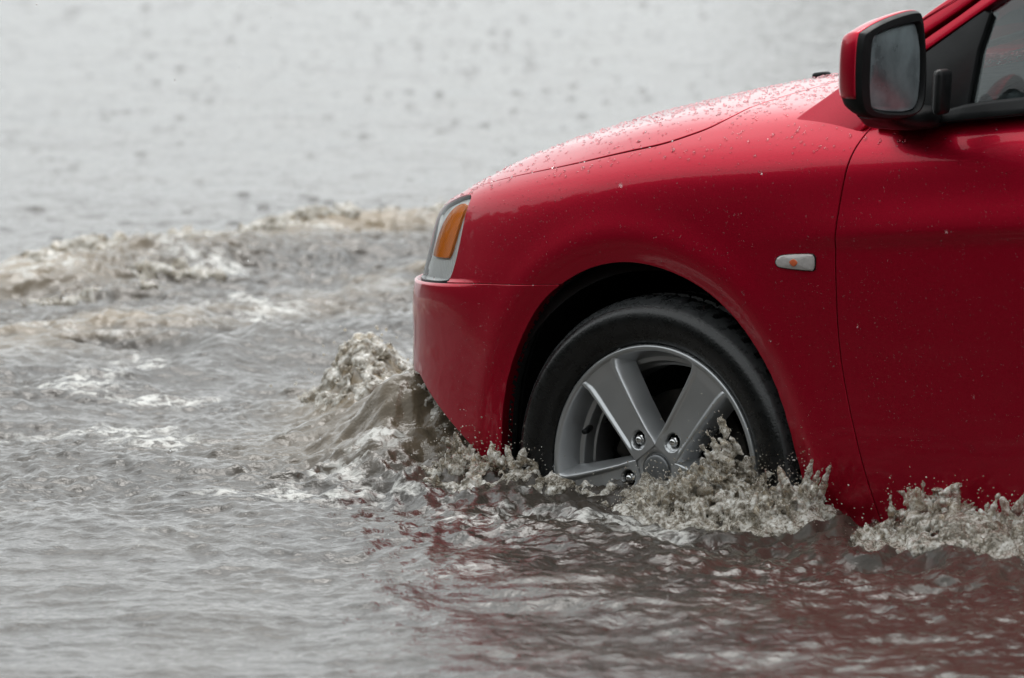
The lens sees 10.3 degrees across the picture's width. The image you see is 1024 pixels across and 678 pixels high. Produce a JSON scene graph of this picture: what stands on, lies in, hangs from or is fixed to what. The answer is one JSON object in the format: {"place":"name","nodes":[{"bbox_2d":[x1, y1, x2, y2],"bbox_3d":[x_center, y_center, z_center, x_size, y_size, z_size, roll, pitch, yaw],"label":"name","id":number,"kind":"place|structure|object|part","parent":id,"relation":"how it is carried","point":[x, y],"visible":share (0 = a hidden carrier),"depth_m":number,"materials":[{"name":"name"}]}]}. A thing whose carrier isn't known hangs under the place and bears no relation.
{"place":"outdoors","nodes":[
{"label":"outdoors","id":0,"kind":"place"},
{"bbox_2d":[36,0,973,625],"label":"falling rain","id":1,"kind":"object","parent":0,"point":[312,274],"visible":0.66,"depth_m":9.47,"materials":[{"name":"white"}]},
{"bbox_2d":[0,0,1023,677],"bbox_3d":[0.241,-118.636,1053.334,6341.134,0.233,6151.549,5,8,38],"label":"water","id":2,"kind":"structure","parent":0,"point":[148,554],"depth_m":11.53,"materials":[{"name":"grey liquid"}]},
{"bbox_2d":[4,253,226,305],"bbox_3d":[-0.892,-0.115,13.665,0.384,0.122,1.117,2,7,17],"label":"breaking crest","id":3,"kind":"object","parent":2,"relation":"on","point":[146,268],"visible":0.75,"depth_m":13.89,"materials":[{"name":"liquid"}]},
{"bbox_2d":[0,224,236,269],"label":"breaking crest","id":4,"kind":"object","parent":2,"relation":"on","point":[86,243],"visible":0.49,"depth_m":14.30,"materials":[{"name":"liquid"}]},
{"bbox_2d":[226,197,447,233],"bbox_3d":[-0.379,-0.328,15.434,0.334,0.126,1.382,5,8,38],"label":"breaking crest","id":5,"kind":"object","parent":2,"relation":"on","point":[284,221],"visible":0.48,"depth_m":15.19,"materials":[{"name":"liquid"}]},
{"bbox_2d":[270,325,412,413],"bbox_3d":[-0.324,0.073,11.504,0.261,0.199,0.656,-2,7,-15],"label":"water splash","id":6,"kind":"object","parent":2,"relation":"on","point":[360,351],"visible":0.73,"depth_m":11.41,"materials":[{"name":"grey liquid"}]},
{"bbox_2d":[380,357,468,475],"bbox_3d":[-0.153,0.139,10.605,0.195,0.211,0.587,0,7,2],"label":"water splash","id":7,"kind":"object","parent":2,"relation":"on","point":[457,468],"visible":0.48,"depth_m":10.55,"materials":[{"name":"grey liquid"}]},
{"bbox_2d":[411,406,621,500],"bbox_3d":[0.011,0.215,10.264,0.467,0.191,0.203,5,8,38],"label":"water splash","id":8,"kind":"object","parent":2,"relation":"on","point":[462,455],"visible":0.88,"depth_m":10.25,"materials":[{"name":"grey liquid"}]},
{"bbox_2d":[412,0,1023,526],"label":"car","id":9,"kind":"object","parent":2,"relation":"on","point":[614,360],"visible":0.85,"depth_m":9.91,"materials":[{"name":"red paint"}]},
{"bbox_2d":[444,50,1023,205],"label":"raindrops","id":10,"kind":"object","parent":9,"relation":"on","point":[747,111],"visible":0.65,"depth_m":10.25,"materials":[{"name":"white"}]},
{"bbox_2d":[452,150,1023,461],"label":"raindrops","id":11,"kind":"object","parent":9,"relation":"attached to","point":[794,276],"visible":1,"depth_m":9.81,"materials":[{"name":"white"}]},
{"bbox_3d":[1.083,-0.170,9.521,1.159,1.305,0.304,5,8,38],"label":"front door","id":12,"kind":"part","parent":9,"relation":"part of","materials":[{"name":"red paint"}]},
{"bbox_2d":[590,393,854,537],"bbox_3d":[0.341,0.233,9.930,0.536,0.279,0.266,5,8,38],"label":"water splash","id":13,"kind":"object","parent":2,"relation":"on","point":[740,495],"visible":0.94,"depth_m":9.89,"materials":[{"name":"grey liquid"}]},
{"bbox_2d":[829,466,1023,564],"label":"water splash","id":14,"kind":"object","parent":2,"relation":"on","point":[945,516],"visible":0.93,"depth_m":9.57,"materials":[{"name":"grey liquid"}]}
]}

